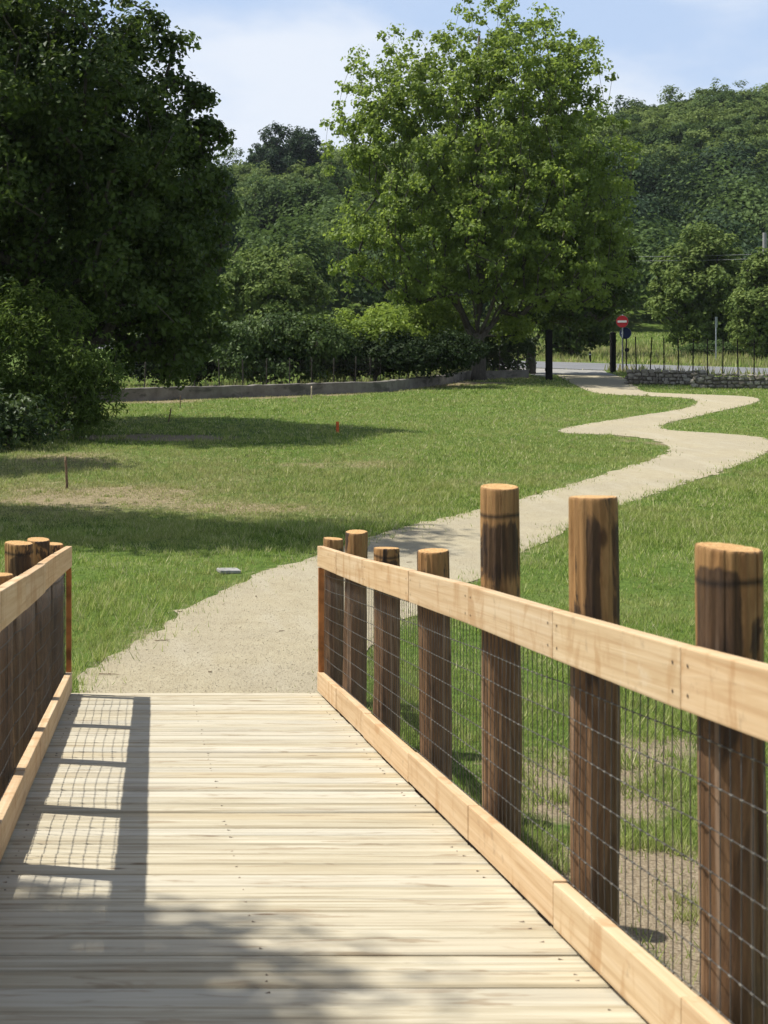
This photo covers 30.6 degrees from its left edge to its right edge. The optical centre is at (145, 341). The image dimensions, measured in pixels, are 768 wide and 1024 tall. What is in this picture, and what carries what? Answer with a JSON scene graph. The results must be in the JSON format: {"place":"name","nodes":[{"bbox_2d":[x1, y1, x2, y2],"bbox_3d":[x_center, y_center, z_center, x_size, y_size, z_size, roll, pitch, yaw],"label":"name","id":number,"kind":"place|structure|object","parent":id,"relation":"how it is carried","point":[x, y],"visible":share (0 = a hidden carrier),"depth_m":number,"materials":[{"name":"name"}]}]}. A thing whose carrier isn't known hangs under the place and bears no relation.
{"place":"outdoors","nodes":[
{"label":"outdoors","id":0,"kind":"place"},
{"bbox_2d":[0,120,767,995],"bbox_3d":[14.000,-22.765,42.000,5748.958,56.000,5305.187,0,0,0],"label":"ground","id":1,"kind":"structure","parent":0,"point":[672,872],"depth_m":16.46,"materials":[{"name":"green plant"}]},
{"bbox_2d":[0,382,86,450],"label":"bramble shrub","id":2,"kind":"object","parent":1,"relation":"on","point":[13,412],"visible":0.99,"depth_m":28.70,"materials":[{"name":"green plant"}]},
{"bbox_2d":[0,276,130,437],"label":"feathery shrub","id":3,"kind":"object","parent":1,"relation":"on","point":[70,374],"visible":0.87,"depth_m":30.74,"materials":[{"name":"green plant"}]},
{"bbox_2d":[64,456,67,487],"bbox_3d":[-1.276,2.179,22.197,0.072,0.612,0.048,0,0,0],"label":"wooden stake","id":4,"kind":"object","parent":1,"relation":"on","point":[66,469],"visible":0.84,"depth_m":22.18,"materials":[{"name":"brown wood"}]},
{"bbox_2d":[0,0,244,426],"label":"oak tree","id":5,"kind":"object","parent":1,"relation":"on","point":[63,128],"visible":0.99,"depth_m":33.36,"materials":[{"name":"green plant"}]},
{"bbox_2d":[101,325,228,384],"bbox_3d":[0.970,0.551,54.978,5.670,2.804,3.838,0,0,0],"label":"laurel shrub","id":6,"kind":"object","parent":1,"relation":"on","point":[211,368],"visible":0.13,"depth_m":54.31,"materials":[{"name":"green plant"}]},
{"bbox_2d":[196,161,247,283],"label":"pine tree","id":7,"kind":"object","parent":1,"relation":"on","point":[221,270],"visible":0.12,"depth_m":127.27,"materials":[{"name":"green plant"}]},
{"bbox_2d":[217,568,240,573],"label":"stone slab","id":8,"kind":"structure","parent":1,"relation":"on","point":[230,570],"depth_m":14.91,"materials":[{"name":"white stone"}]},
{"bbox_2d":[11,349,518,387],"bbox_3d":[6.179,1.278,52.178,30.916,1.871,3.671,0,0,-42],"label":"wire fence","id":9,"kind":"object","parent":1,"relation":"on","point":[319,370],"visible":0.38,"depth_m":50.23,"materials":[{"name":"black metal"}]},
{"bbox_2d":[204,242,337,338],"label":"bushy tree","id":10,"kind":"object","parent":1,"relation":"on","point":[255,289],"visible":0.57,"depth_m":80.56,"materials":[{"name":"green plant"}]},
{"bbox_2d":[208,303,360,384],"bbox_3d":[5.372,0.258,53.052,6.107,3.455,3.717,0,0,0],"label":"broadleaf shrub","id":11,"kind":"object","parent":1,"relation":"on","point":[268,334],"visible":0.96,"depth_m":52.28,"materials":[{"name":"green plant"}]},
{"bbox_2d":[246,122,325,178],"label":"round tree","id":12,"kind":"object","parent":1,"relation":"on","point":[277,156],"visible":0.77,"depth_m":235.10,"materials":[{"name":"green plant"}]},
{"bbox_2d":[63,370,528,402],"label":"concrete wall","id":13,"kind":"structure","parent":1,"relation":"on","point":[193,392],"depth_m":48.21,"materials":[{"name":"grey concrete"}]},
{"bbox_2d":[239,159,358,236],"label":"slope tree","id":14,"kind":"object","parent":1,"relation":"on","point":[273,193],"visible":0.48,"depth_m":173.13,"materials":[{"name":"green plant"}]},
{"bbox_2d":[213,325,490,380],"bbox_3d":[7.988,0.653,54.038,11.453,2.639,3.788,0,0,0],"label":"ivy hedge","id":15,"kind":"object","parent":1,"relation":"on","point":[445,351],"visible":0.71,"depth_m":53.13,"materials":[{"name":"green plant"}]},
{"bbox_2d":[293,301,428,381],"bbox_3d":[8.658,0.161,54.981,5.845,3.575,3.742,0,0,0],"label":"hedge shrub","id":16,"kind":"object","parent":1,"relation":"on","point":[375,324],"visible":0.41,"depth_m":54.27,"materials":[{"name":"green plant"}]},
{"bbox_2d":[0,484,767,1023],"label":"footbridge","id":17,"kind":"object","parent":1,"relation":"on","point":[336,852],"visible":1,"depth_m":4.48,"materials":[{"name":"wood"}]},
{"bbox_2d":[0,77,767,324],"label":"hillside wood","id":18,"kind":"object","parent":1,"relation":"on","point":[728,173],"visible":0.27,"depth_m":179.51,"materials":[{"name":"green plant"}]},
{"bbox_2d":[95,330,767,387],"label":"verge grass","id":19,"kind":"structure","parent":1,"relation":"on","point":[646,351],"depth_m":83.96,"materials":[{"name":"green plant"}]},
{"bbox_2d":[359,300,543,371],"bbox_3d":[13.774,-0.205,61.968,8.634,4.073,3.767,0,0,0],"label":"lime shrub","id":20,"kind":"object","parent":1,"relation":"on","point":[429,318],"visible":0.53,"depth_m":61.26,"materials":[{"name":"green plant"}]},
{"bbox_2d":[317,0,644,380],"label":"tree","id":21,"kind":"object","parent":1,"relation":"on","point":[567,228],"visible":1,"depth_m":58.17,"materials":[{"name":"green plant"}]},
{"bbox_2d":[439,318,542,372],"bbox_3d":[16.055,0.346,64.488,5.032,2.853,3.528,0,0,0],"label":"ivy shrub","id":22,"kind":"object","parent":1,"relation":"on","point":[524,347],"visible":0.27,"depth_m":63.77,"materials":[{"name":"green plant"}]},
{"bbox_2d":[545,329,552,379],"bbox_3d":[17.736,0.730,60.000,0.327,2.540,0.300,0,0,0],"label":"gate post","id":23,"kind":"object","parent":1,"relation":"on","point":[548,354],"visible":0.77,"depth_m":59.88,"materials":[{"name":"black paint"}]},
{"bbox_2d":[485,221,641,373],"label":"forked tree","id":24,"kind":"object","parent":1,"relation":"on","point":[565,316],"visible":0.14,"depth_m":65.72,"materials":[{"name":"green plant"}]},
{"bbox_2d":[536,231,641,356],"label":"dark tree","id":25,"kind":"object","parent":1,"relation":"on","point":[573,339],"visible":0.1,"depth_m":89.09,"materials":[{"name":"green plant"}]},
{"bbox_2d":[609,332,615,372],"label":"gate post","id":26,"kind":"object","parent":1,"relation":"on","point":[612,342],"visible":0.78,"depth_m":67.88,"materials":[{"name":"black paint"}]},
{"bbox_2d":[616,315,630,338],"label":"no entry sign","id":27,"kind":"object","parent":1,"relation":"on","point":[625,331],"visible":0.91,"depth_m":69.95,"materials":[{"name":"red metal"}]},
{"bbox_2d":[624,338,628,368],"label":"meter post","id":28,"kind":"object","parent":1,"relation":"on","point":[626,349],"visible":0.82,"depth_m":68.97,"materials":[{"name":"black metal"}]},
{"bbox_2d":[624,368,707,384],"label":"stone wall","id":29,"kind":"structure","parent":1,"relation":"on","point":[658,376],"depth_m":55.80,"materials":[{"name":"grey stone"}]},
{"bbox_2d":[622,336,767,376],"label":"metal fence","id":30,"kind":"object","parent":29,"relation":"on","point":[722,354],"visible":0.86,"depth_m":64.20,"materials":[{"name":"grey metal"}]},
{"bbox_2d":[643,220,750,346],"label":"maple tree","id":31,"kind":"object","parent":1,"relation":"on","point":[704,291],"visible":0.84,"depth_m":94.89,"materials":[{"name":"green plant"}]},
{"bbox_2d":[673,339,748,355],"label":"verge shrub","id":32,"kind":"object","parent":1,"relation":"on","point":[711,347],"visible":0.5,"depth_m":91.02,"materials":[{"name":"green plant"}]},
{"bbox_2d":[715,317,716,359],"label":"pole","id":33,"kind":"object","parent":1,"relation":"on","point":[715,337],"visible":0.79,"depth_m":79.98,"materials":[{"name":"grey metal"}]},
{"bbox_2d":[683,89,762,115],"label":"crest shrub","id":34,"kind":"object","parent":1,"relation":"on","point":[712,100],"visible":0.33,"depth_m":243.97,"materials":[{"name":"green plant"}]},
{"bbox_2d":[690,373,767,388],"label":"stone wall","id":35,"kind":"structure","parent":1,"relation":"on","point":[750,381],"depth_m":52.82,"materials":[{"name":"grey stone"}]},
{"bbox_2d":[723,247,767,361],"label":"ash tree","id":36,"kind":"object","parent":1,"relation":"on","point":[748,322],"visible":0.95,"depth_m":83.55,"materials":[{"name":"green plant"}]},
{"bbox_2d":[746,88,767,101],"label":"corner tree","id":37,"kind":"object","parent":1,"relation":"on","point":[757,96],"visible":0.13,"depth_m":248.54,"materials":[{"name":"green plant"}]},
{"bbox_2d":[757,232,766,258],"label":"utility pole","id":38,"kind":"object","parent":1,"relation":"on","point":[764,244],"visible":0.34,"depth_m":89.91,"materials":[{"name":"concrete"}]},
{"bbox_2d":[635,254,751,260],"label":"power cables","id":39,"kind":"object","parent":38,"relation":"attached to","point":[698,260],"visible":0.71,"depth_m":95.26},
{"bbox_2d":[32,0,767,182],"label":"sky","id":40,"kind":"structure","parent":0,"point":[268,61],"materials":[{"name":"blue"}]},
{"bbox_2d":[74,374,767,695],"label":"gravel path","id":41,"kind":"structure","parent":0,"point":[700,452],"depth_m":14.28,"materials":[{"name":"beige gravel"}]},
{"bbox_2d":[99,346,767,374],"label":"road","id":42,"kind":"structure","parent":0,"point":[576,365],"depth_m":73.77,"materials":[{"name":"grey asphalt"}]},
{"bbox_2d":[511,368,613,376],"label":"driveway","id":43,"kind":"structure","parent":0,"point":[540,371],"depth_m":67.88,"materials":[{"name":"grey asphalt"}]}
]}

